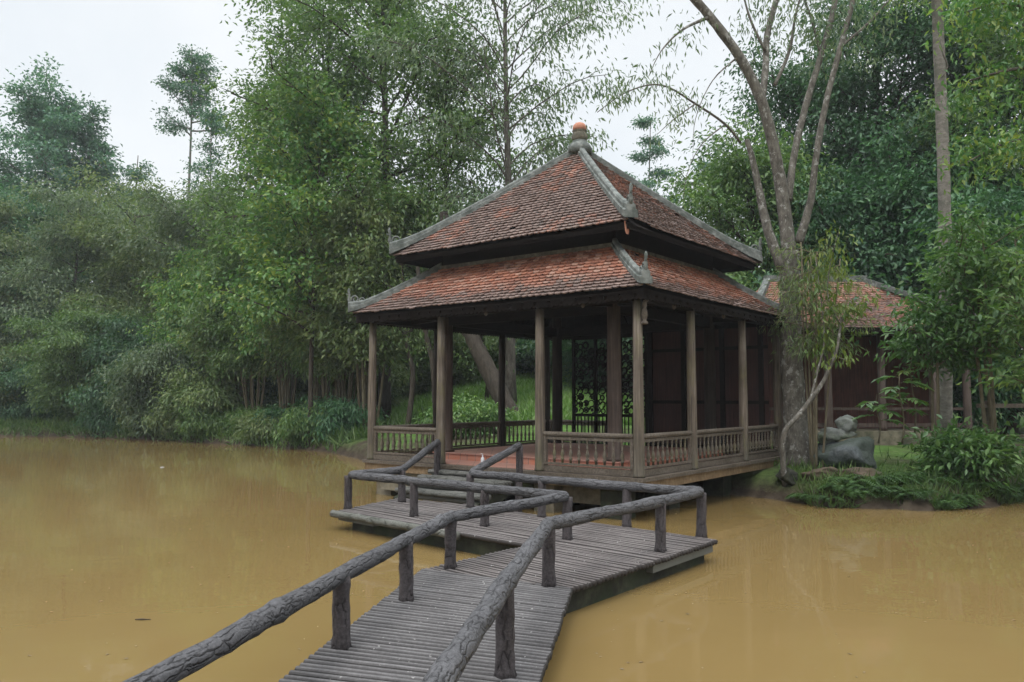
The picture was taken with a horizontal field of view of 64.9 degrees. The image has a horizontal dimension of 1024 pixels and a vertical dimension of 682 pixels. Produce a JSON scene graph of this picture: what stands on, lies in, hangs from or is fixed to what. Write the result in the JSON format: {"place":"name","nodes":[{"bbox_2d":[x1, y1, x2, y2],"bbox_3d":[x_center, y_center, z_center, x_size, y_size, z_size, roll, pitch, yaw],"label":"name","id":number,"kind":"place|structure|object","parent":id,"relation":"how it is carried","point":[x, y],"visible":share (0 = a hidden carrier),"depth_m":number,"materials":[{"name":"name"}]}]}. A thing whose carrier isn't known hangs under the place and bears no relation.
{"place":"outdoors","nodes":[
{"label":"outdoors","id":0,"kind":"place"},
{"bbox_2d":[0,0,1021,349],"label":"sky","id":1,"kind":"structure","parent":0,"point":[111,50],"materials":[{"name":"white"}]},
{"bbox_2d":[0,436,1023,681],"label":"water","id":2,"kind":"structure","parent":0,"point":[106,544],"depth_m":8.35,"materials":[{"name":"brown liquid"}]},
{"bbox_2d":[122,439,717,681],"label":"footbridge","id":3,"kind":"object","parent":2,"relation":"on","point":[510,597],"visible":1,"depth_m":6.97,"materials":[{"name":"concrete"},{"name":"grey wood plank"}]},
{"bbox_2d":[0,394,1023,510],"bbox_3d":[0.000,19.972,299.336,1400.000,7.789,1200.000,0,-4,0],"label":"ground","id":4,"kind":"structure","parent":0,"point":[766,483],"depth_m":16.00,"materials":[{"name":"green plant"}]},
{"bbox_2d":[0,343,40,420],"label":"bush","id":5,"kind":"object","parent":4,"relation":"on","point":[3,399],"visible":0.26,"depth_m":42.82,"materials":[{"name":"green plant"}]},
{"bbox_2d":[0,189,72,348],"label":"tree","id":6,"kind":"object","parent":4,"relation":"on","point":[5,242],"visible":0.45,"depth_m":47.82,"materials":[{"name":"green plant"}]},
{"bbox_2d":[0,352,77,421],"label":"bush","id":7,"kind":"object","parent":4,"relation":"on","point":[12,412],"visible":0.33,"depth_m":42.15,"materials":[{"name":"green plant"}]},
{"bbox_2d":[0,177,97,355],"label":"tree","id":8,"kind":"object","parent":4,"relation":"on","point":[37,211],"visible":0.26,"depth_m":49.69,"materials":[{"name":"green plant"}]},
{"bbox_2d":[3,171,100,341],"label":"background tree","id":9,"kind":"object","parent":4,"relation":"on","point":[26,192],"visible":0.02,"depth_m":56.22,"materials":[{"name":"green plant"}]},
{"bbox_2d":[0,52,129,304],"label":"tall tree","id":10,"kind":"object","parent":4,"relation":"on","point":[44,121],"visible":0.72,"depth_m":57.64,"materials":[{"name":"green plant"}]},
{"bbox_2d":[0,171,156,364],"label":"tree","id":11,"kind":"object","parent":4,"relation":"on","point":[69,203],"visible":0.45,"depth_m":45.84,"materials":[{"name":"green plant"}]},
{"bbox_2d":[2,294,156,424],"bbox_3d":[-22.057,1.173,40.974,7.250,7.490,7.306,-3,-5,41],"label":"bush","id":12,"kind":"object","parent":4,"relation":"on","point":[61,376],"visible":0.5,"depth_m":39.64,"materials":[{"name":"green plant"}]},
{"bbox_2d":[36,189,135,329],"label":"background tree","id":13,"kind":"object","parent":4,"relation":"on","point":[82,249],"visible":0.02,"depth_m":54.57,"materials":[{"name":"green plant"}]},
{"bbox_2d":[49,92,131,247],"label":"tall tree","id":14,"kind":"object","parent":4,"relation":"on","point":[92,139],"visible":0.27,"depth_m":60.37,"materials":[{"name":"green plant"}]},
{"bbox_2d":[70,398,122,431],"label":"bush","id":15,"kind":"object","parent":4,"relation":"on","point":[91,409],"visible":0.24,"depth_m":37.86,"materials":[{"name":"green plant"}]},
{"bbox_2d":[52,309,165,438],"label":"bush","id":16,"kind":"object","parent":4,"relation":"on","point":[105,346],"visible":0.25,"depth_m":38.09,"materials":[{"name":"green plant"}]},
{"bbox_2d":[80,190,167,322],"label":"background tree","id":17,"kind":"object","parent":4,"relation":"on","point":[138,228],"visible":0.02,"depth_m":53.22,"materials":[{"name":"green plant"}]},
{"bbox_2d":[98,155,160,211],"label":"layered tree","id":18,"kind":"object","parent":4,"relation":"on","point":[138,172],"visible":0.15,"depth_m":60.45,"materials":[{"name":"green plant"}]},
{"bbox_2d":[105,402,153,438],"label":"bush","id":19,"kind":"object","parent":4,"relation":"on","point":[133,431],"visible":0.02,"depth_m":36.48,"materials":[{"name":"green plant"}]},
{"bbox_2d":[38,157,225,368],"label":"tree","id":20,"kind":"object","parent":4,"relation":"on","point":[106,272],"visible":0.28,"depth_m":44.69,"materials":[{"name":"green plant"}]},
{"bbox_2d":[86,328,219,440],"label":"bush","id":21,"kind":"object","parent":4,"relation":"on","point":[129,370],"visible":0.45,"depth_m":35.64,"materials":[{"name":"green plant"}]},
{"bbox_2d":[74,167,243,368],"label":"tree","id":22,"kind":"object","parent":4,"relation":"on","point":[117,232],"visible":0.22,"depth_m":42.78,"materials":[{"name":"green plant"}]},
{"bbox_2d":[135,406,185,440],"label":"bush","id":23,"kind":"object","parent":4,"relation":"on","point":[151,421],"visible":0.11,"depth_m":34.79,"materials":[{"name":"green plant"}]},
{"bbox_2d":[118,241,235,376],"bbox_3d":[-14.607,-0.267,37.793,6.267,9.141,6.067,0,-4,0],"label":"tall shrub","id":24,"kind":"object","parent":4,"relation":"on","point":[176,289],"visible":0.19,"depth_m":37.21,"materials":[{"name":"green plant"}]},
{"bbox_2d":[93,179,293,385],"bbox_3d":[-14.905,-2.286,40.673,10.724,13.196,11.083,0,-4,0],"label":"tree","id":25,"kind":"object","parent":4,"relation":"on","point":[168,218],"visible":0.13,"depth_m":39.12,"materials":[{"name":"green plant"}]},
{"bbox_2d":[151,43,245,197],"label":"umbrella tree","id":26,"kind":"object","parent":4,"relation":"on","point":[181,72],"visible":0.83,"depth_m":57.02,"materials":[{"name":"green plant"}]},
{"bbox_2d":[140,361,265,439],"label":"bush","id":27,"kind":"object","parent":4,"relation":"on","point":[195,392],"visible":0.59,"depth_m":34.46,"materials":[{"name":"green plant"}]},
{"bbox_2d":[169,404,238,441],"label":"bush","id":28,"kind":"object","parent":4,"relation":"on","point":[199,420],"visible":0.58,"depth_m":33.47,"materials":[{"name":"green plant"}]},
{"bbox_2d":[174,103,234,228],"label":"slender tree","id":29,"kind":"object","parent":4,"relation":"on","point":[216,124],"visible":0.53,"depth_m":52.60,"materials":[{"name":"green plant"}]},
{"bbox_2d":[170,308,247,387],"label":"bamboo clump","id":30,"kind":"object","parent":4,"relation":"on","point":[201,349],"visible":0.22,"depth_m":34.79,"materials":[{"name":"green plant"}]},
{"bbox_2d":[0,401,425,453],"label":"bank grass","id":31,"kind":"structure","parent":4,"relation":"on","point":[61,425],"depth_m":34.31,"materials":[{"name":"green plant"}]},
{"bbox_2d":[158,225,276,409],"bbox_3d":[-11.892,-0.543,35.747,6.225,9.333,7.038,0,-4,0],"label":"tall shrub","id":32,"kind":"object","parent":4,"relation":"on","point":[223,266],"visible":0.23,"depth_m":34.47,"materials":[{"name":"green plant"}]},
{"bbox_2d":[200,277,275,409],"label":"bamboo clump","id":33,"kind":"object","parent":4,"relation":"on","point":[243,362],"visible":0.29,"depth_m":33.64,"materials":[{"name":"green plant"}]},
{"bbox_2d":[218,399,278,429],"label":"bush","id":34,"kind":"object","parent":4,"relation":"on","point":[239,411],"visible":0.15,"depth_m":33.58,"materials":[{"name":"green plant"}]},
{"bbox_2d":[224,407,286,445],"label":"bush","id":35,"kind":"object","parent":4,"relation":"on","point":[249,428],"visible":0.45,"depth_m":31.32,"materials":[{"name":"green plant"}]},
{"bbox_2d":[213,192,317,406],"bbox_3d":[-9.225,-1.174,33.644,6.031,10.305,6.516,-4,-5,41],"label":"tall shrub","id":36,"kind":"object","parent":4,"relation":"on","point":[253,282],"visible":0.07,"depth_m":32.66,"materials":[{"name":"green plant"}]},
{"bbox_2d":[229,290,306,408],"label":"bamboo clump","id":37,"kind":"object","parent":4,"relation":"on","point":[285,386],"visible":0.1,"depth_m":32.77,"materials":[{"name":"green plant"}]},
{"bbox_2d":[172,54,364,262],"bbox_3d":[-10.552,-4.980,38.212,11.760,18.086,10.887,0,-4,0],"label":"tree","id":38,"kind":"object","parent":4,"relation":"on","point":[247,176],"visible":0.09,"depth_m":36.97,"materials":[{"name":"green plant"}]},
{"bbox_2d":[248,401,304,438],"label":"bush","id":39,"kind":"object","parent":4,"relation":"on","point":[273,411],"visible":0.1,"depth_m":31.48,"materials":[{"name":"green plant"}]},
{"bbox_2d":[249,370,307,407],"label":"bush","id":40,"kind":"object","parent":4,"relation":"on","point":[268,395],"visible":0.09,"depth_m":36.19,"materials":[{"name":"green plant"}]},
{"bbox_2d":[255,367,314,406],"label":"bush","id":41,"kind":"object","parent":4,"relation":"on","point":[300,389],"visible":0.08,"depth_m":35.69,"materials":[{"name":"green plant"}]},
{"bbox_2d":[182,71,405,446],"bbox_3d":[-7.626,-3.165,29.651,8.545,14.135,7.773,0,-4,0],"label":"tree","id":42,"kind":"object","parent":4,"relation":"on","point":[313,125],"visible":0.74,"depth_m":29.21,"materials":[{"name":"green plant"}]},
{"bbox_2d":[262,302,336,401],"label":"bamboo clump","id":43,"kind":"object","parent":4,"relation":"on","point":[317,388],"visible":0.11,"depth_m":31.12,"materials":[{"name":"green plant"}]},
{"bbox_2d":[263,399,342,450],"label":"bush","id":44,"kind":"object","parent":4,"relation":"on","point":[291,429],"visible":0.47,"depth_m":29.15,"materials":[{"name":"green plant"}]},
{"bbox_2d":[169,0,440,386],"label":"tree","id":45,"kind":"object","parent":4,"relation":"on","point":[366,90],"visible":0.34,"depth_m":34.49,"materials":[{"name":"green plant"}]},
{"bbox_2d":[249,207,363,402],"bbox_3d":[-7.169,-0.791,31.745,6.352,9.057,5.550,0,-4,0],"label":"tall shrub","id":46,"kind":"object","parent":4,"relation":"on","point":[325,388],"visible":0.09,"depth_m":30.69,"materials":[{"name":"green plant"}]},
{"bbox_2d":[291,393,377,409],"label":"bush","id":47,"kind":"object","parent":4,"relation":"on","point":[299,401],"visible":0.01,"depth_m":30.56,"materials":[{"name":"green plant"}]},
{"bbox_2d":[290,392,388,441],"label":"bush","id":48,"kind":"object","parent":4,"relation":"on","point":[349,414],"visible":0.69,"depth_m":28.82,"materials":[{"name":"green plant"}]},
{"bbox_2d":[294,310,394,403],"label":"bamboo clump","id":49,"kind":"object","parent":4,"relation":"on","point":[336,368],"visible":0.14,"depth_m":30.35,"materials":[{"name":"green plant"}]},
{"bbox_2d":[297,356,421,408],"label":"bush","id":50,"kind":"object","parent":4,"relation":"on","point":[397,375],"visible":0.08,"depth_m":34.67,"materials":[{"name":"green plant"}]},
{"bbox_2d":[179,0,540,418],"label":"tree","id":51,"kind":"object","parent":4,"relation":"on","point":[393,9],"visible":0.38,"depth_m":30.61,"materials":[{"name":"green plant"}]},
{"bbox_2d":[281,172,441,431],"bbox_3d":[-5.348,-1.317,29.406,6.333,9.710,6.738,0,-4,0],"label":"tall shrub","id":52,"kind":"object","parent":4,"relation":"on","point":[352,337],"visible":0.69,"depth_m":28.61,"materials":[{"name":"green plant"}]},
{"bbox_2d":[346,252,433,424],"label":"young tree","id":53,"kind":"object","parent":4,"relation":"on","point":[412,385],"visible":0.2,"depth_m":27.93,"materials":[{"name":"green plant"}]},
{"bbox_2d":[345,246,463,406],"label":"young tree","id":54,"kind":"object","parent":4,"relation":"on","point":[426,335],"visible":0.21,"depth_m":27.08,"materials":[{"name":"green plant"}]},
{"bbox_2d":[330,211,520,415],"bbox_3d":[-2.111,-0.881,26.740,7.886,7.214,4.707,1,-4,-17],"label":"leaning tree","id":55,"kind":"object","parent":4,"relation":"on","point":[486,366],"visible":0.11,"depth_m":25.62,"materials":[{"name":"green plant"}]},
{"bbox_2d":[392,329,458,400],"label":"bush","id":56,"kind":"object","parent":4,"relation":"on","point":[425,387],"visible":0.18,"depth_m":38.46,"materials":[{"name":"green plant"}]},
{"bbox_2d":[337,16,534,297],"bbox_3d":[-1.826,-4.247,29.947,8.501,14.474,8.845,-4,-5,43],"label":"tree","id":57,"kind":"object","parent":4,"relation":"on","point":[439,162],"visible":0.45,"depth_m":29.81,"materials":[{"name":"green plant"}]},
{"bbox_2d":[405,330,525,384],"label":"bush","id":58,"kind":"object","parent":4,"relation":"on","point":[461,371],"visible":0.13,"depth_m":39.15,"materials":[{"name":"green plant"}]},
{"bbox_2d":[413,391,520,439],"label":"bush","id":59,"kind":"object","parent":4,"relation":"on","point":[467,411],"visible":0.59,"depth_m":22.76,"materials":[{"name":"green plant"}]},
{"bbox_2d":[454,332,531,397],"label":"young tree","id":60,"kind":"object","parent":4,"relation":"on","point":[486,389],"visible":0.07,"depth_m":32.03,"materials":[{"name":"green plant"}]},
{"bbox_2d":[349,0,657,402],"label":"feathery tree","id":61,"kind":"object","parent":4,"relation":"on","point":[510,366],"visible":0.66,"depth_m":28.44,"materials":[{"name":"green plant"}]},
{"bbox_2d":[383,370,644,425],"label":"meadow grass","id":62,"kind":"structure","parent":4,"relation":"on","point":[525,385],"depth_m":31.92,"materials":[{"name":"green plant"}]},
{"bbox_2d":[492,337,569,374],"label":"bush","id":63,"kind":"object","parent":4,"relation":"on","point":[522,364],"visible":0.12,"depth_m":40.14,"materials":[{"name":"green plant"}]},
{"bbox_2d":[522,341,582,383],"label":"bush","id":64,"kind":"object","parent":4,"relation":"on","point":[564,372],"visible":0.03,"depth_m":39.10,"materials":[{"name":"green plant"}]},
{"bbox_2d":[346,122,784,519],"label":"pavilion","id":65,"kind":"structure","parent":4,"relation":"on","point":[579,239],"depth_m":15.31,"materials":[{"name":"brown wood"}]},
{"bbox_2d":[521,337,644,392],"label":"bush","id":66,"kind":"object","parent":4,"relation":"on","point":[567,352],"visible":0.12,"depth_m":34.54,"materials":[{"name":"green plant"}]},
{"bbox_2d":[621,112,682,202],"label":"tree","id":67,"kind":"object","parent":4,"relation":"on","point":[652,152],"visible":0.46,"depth_m":63.02,"materials":[{"name":"green plant"}]},
{"bbox_2d":[681,158,745,235],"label":"tree","id":68,"kind":"object","parent":4,"relation":"on","point":[696,166],"visible":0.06,"depth_m":60.65,"materials":[{"name":"green plant"}]},
{"bbox_2d":[622,106,864,375],"bbox_3d":[8.405,-2.530,27.569,9.730,10.780,8.254,0,-4,0],"label":"forest tree","id":69,"kind":"object","parent":4,"relation":"on","point":[730,169],"visible":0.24,"depth_m":26.50,"materials":[{"name":"green plant"}]},
{"bbox_2d":[562,0,927,465],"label":"forked tree","id":70,"kind":"object","parent":4,"relation":"on","point":[793,398],"visible":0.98,"depth_m":16.72,"materials":[{"name":"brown plant"}]},
{"bbox_2d":[775,467,797,485],"bbox_3d":[5.138,2.525,15.018,0.407,0.355,0.484,1,-4,-20],"label":"rock","id":71,"kind":"object","parent":4,"relation":"on","point":[787,477],"visible":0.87,"depth_m":14.81,"materials":[{"name":"stone"}]},
{"bbox_2d":[671,25,947,286],"bbox_3d":[11.857,-4.602,30.077,11.230,15.166,12.331,0,-4,0],"label":"forest tree","id":72,"kind":"object","parent":4,"relation":"on","point":[782,97],"visible":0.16,"depth_m":30.15,"materials":[{"name":"green plant"}]},
{"bbox_2d":[800,467,841,481],"bbox_3d":[5.654,2.462,14.785,0.769,0.324,0.430,0,-4,0],"label":"rock","id":73,"kind":"object","parent":4,"relation":"on","point":[816,471],"visible":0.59,"depth_m":14.64,"materials":[{"name":"stone"}]},
{"bbox_2d":[805,493,846,501],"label":"fern","id":74,"kind":"object","parent":4,"relation":"on","point":[823,496],"visible":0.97,"depth_m":13.74,"materials":[{"name":"green plant"}]},
{"bbox_2d":[756,229,898,469],"bbox_3d":[6.014,0.275,15.713,2.381,4.848,2.518,1,-4,-17],"label":"bamboo","id":75,"kind":"object","parent":4,"relation":"on","point":[813,432],"visible":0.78,"depth_m":15.74,"materials":[{"name":"green plant"}]},
{"bbox_2d":[780,219,880,486],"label":"crooked tree","id":76,"kind":"object","parent":4,"relation":"on","point":[808,402],"visible":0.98,"depth_m":15.00,"materials":[{"name":"green leaf"},{"name":"bark"}]},
{"bbox_2d":[813,437,876,468],"bbox_3d":[6.479,2.306,15.826,1.287,0.883,1.458,0,-4,0],"label":"boulder","id":77,"kind":"object","parent":4,"relation":"on","point":[860,450],"visible":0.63,"depth_m":15.37,"materials":[{"name":"stone"}]},
{"bbox_2d":[818,427,856,443],"bbox_3d":[6.365,1.876,15.973,0.834,0.351,0.565,0,-4,-6],"label":"stone","id":78,"kind":"object","parent":77,"relation":"on","point":[834,434],"visible":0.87,"depth_m":15.74,"materials":[{"name":"stone"}]},
{"bbox_2d":[834,415,857,431],"bbox_3d":[6.606,1.662,15.885,0.444,0.418,0.357,0,-4,0],"label":"stone","id":79,"kind":"object","parent":78,"relation":"on","point":[845,423],"visible":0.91,"depth_m":15.79,"materials":[{"name":"stone"}]},
{"bbox_2d":[825,474,878,486],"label":"fern","id":80,"kind":"object","parent":4,"relation":"on","point":[854,481],"visible":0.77,"depth_m":13.93,"materials":[{"name":"green plant"}]},
{"bbox_2d":[697,0,1021,288],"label":"forest tree","id":81,"kind":"object","parent":4,"relation":"on","point":[846,75],"visible":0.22,"depth_m":27.13,"materials":[{"name":"green plant"}]},
{"bbox_2d":[840,467,886,481],"bbox_3d":[6.378,2.448,14.581,0.869,0.322,0.696,0,-4,0],"label":"rock","id":82,"kind":"object","parent":4,"relation":"on","point":[873,471],"visible":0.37,"depth_m":14.43,"materials":[{"name":"stone"}]},
{"bbox_2d":[840,488,889,497],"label":"fern","id":83,"kind":"object","parent":4,"relation":"on","point":[852,492],"visible":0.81,"depth_m":13.63,"materials":[{"name":"green plant"}]},
{"bbox_2d":[756,275,978,444],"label":"timber house","id":84,"kind":"structure","parent":4,"relation":"on","point":[851,389],"depth_m":21.90,"materials":[{"name":"wood"}]},
{"bbox_2d":[843,483,891,491],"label":"fern","id":85,"kind":"object","parent":4,"relation":"on","point":[856,486],"visible":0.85,"depth_m":13.76,"materials":[{"name":"green plant"}]},
{"bbox_2d":[744,142,997,415],"bbox_3d":[11.114,-1.583,26.192,9.253,9.251,8.761,-2,-4,22],"label":"forest tree","id":86,"kind":"object","parent":4,"relation":"on","point":[853,209],"visible":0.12,"depth_m":25.02,"materials":[{"name":"green plant"}]},
{"bbox_2d":[847,474,904,483],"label":"fern","id":87,"kind":"object","parent":4,"relation":"on","point":[890,477],"visible":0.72,"depth_m":14.00,"materials":[{"name":"green plant"}]},
{"bbox_2d":[851,395,907,442],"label":"sapling","id":88,"kind":"object","parent":4,"relation":"on","point":[870,405],"visible":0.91,"depth_m":15.55,"materials":[{"name":"green plant"}]},
{"bbox_2d":[774,445,1023,510],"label":"bank grass","id":89,"kind":"structure","parent":4,"relation":"on","point":[930,486],"depth_m":14.11,"materials":[{"name":"green plant"}]},
{"bbox_2d":[868,373,929,442],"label":"sapling","id":90,"kind":"object","parent":4,"relation":"on","point":[893,392],"visible":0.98,"depth_m":15.35,"materials":[{"name":"green plant"}]},
{"bbox_2d":[878,489,929,498],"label":"fern","id":91,"kind":"object","parent":4,"relation":"on","point":[900,493],"visible":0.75,"depth_m":13.57,"materials":[{"name":"green plant"}]},
{"bbox_2d":[786,0,1023,424],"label":"forest tree","id":92,"kind":"object","parent":4,"relation":"on","point":[927,36],"visible":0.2,"depth_m":26.30,"materials":[{"name":"green plant"}]},
{"bbox_2d":[888,469,938,480],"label":"fern","id":93,"kind":"object","parent":4,"relation":"on","point":[914,473],"visible":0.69,"depth_m":14.42,"materials":[{"name":"green plant"}]},
{"bbox_2d":[893,357,934,438],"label":"sapling","id":94,"kind":"object","parent":4,"relation":"on","point":[910,378],"visible":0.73,"depth_m":15.75,"materials":[{"name":"green plant"}]},
{"bbox_2d":[815,102,1023,434],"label":"forest tree","id":95,"kind":"object","parent":4,"relation":"on","point":[913,191],"visible":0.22,"depth_m":24.04,"materials":[{"name":"green plant"}]},
{"bbox_2d":[858,0,1002,433],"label":"straight tree","id":96,"kind":"object","parent":4,"relation":"on","point":[940,63],"visible":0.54,"depth_m":17.87,"materials":[{"name":"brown plant"}]},
{"bbox_2d":[863,287,1003,435],"bbox_3d":[8.251,0.827,15.850,2.597,3.799,2.267,0,-4,0],"label":"leafy bush","id":97,"kind":"object","parent":4,"relation":"on","point":[908,344],"visible":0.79,"depth_m":15.62,"materials":[{"name":"green plant"}]},
{"bbox_2d":[847,0,1023,369],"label":"forest tree","id":98,"kind":"object","parent":4,"relation":"on","point":[996,50],"visible":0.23,"depth_m":24.54,"materials":[{"name":"green plant"}]},
{"bbox_2d":[851,163,1023,434],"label":"forest tree","id":99,"kind":"object","parent":4,"relation":"on","point":[1001,212],"visible":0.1,"depth_m":21.91,"materials":[{"name":"green plant"}]},
{"bbox_2d":[895,195,1023,469],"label":"leafy bush","id":100,"kind":"object","parent":4,"relation":"on","point":[949,281],"visible":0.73,"depth_m":15.41,"materials":[{"name":"green plant"}]},
{"bbox_2d":[897,414,1023,488],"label":"leafy bush","id":101,"kind":"object","parent":4,"relation":"on","point":[979,450],"visible":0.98,"depth_m":14.26,"materials":[{"name":"green plant"}]},
{"bbox_2d":[941,492,986,502],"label":"fern","id":102,"kind":"object","parent":4,"relation":"on","point":[958,495],"visible":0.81,"depth_m":13.69,"materials":[{"name":"green plant"}]},
{"bbox_2d":[920,0,1023,203],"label":"overhanging tree","id":103,"kind":"object","parent":4,"relation":"on","point":[986,7],"visible":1,"depth_m":13.28,"materials":[{"name":"green plant"}]},
{"bbox_2d":[950,480,1003,488],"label":"fern","id":104,"kind":"object","parent":4,"relation":"on","point":[982,483],"visible":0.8,"depth_m":13.95,"materials":[{"name":"green plant"}]},
{"bbox_2d":[948,219,1023,406],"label":"leafy bush","id":105,"kind":"object","parent":4,"relation":"on","point":[1009,266],"visible":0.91,"depth_m":14.48,"materials":[{"name":"green plant"}]},
{"bbox_2d":[976,401,1023,438],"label":"wooden fence","id":106,"kind":"object","parent":4,"relation":"on","point":[1006,406],"visible":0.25,"depth_m":17.43,"materials":[{"name":"brown wood"}]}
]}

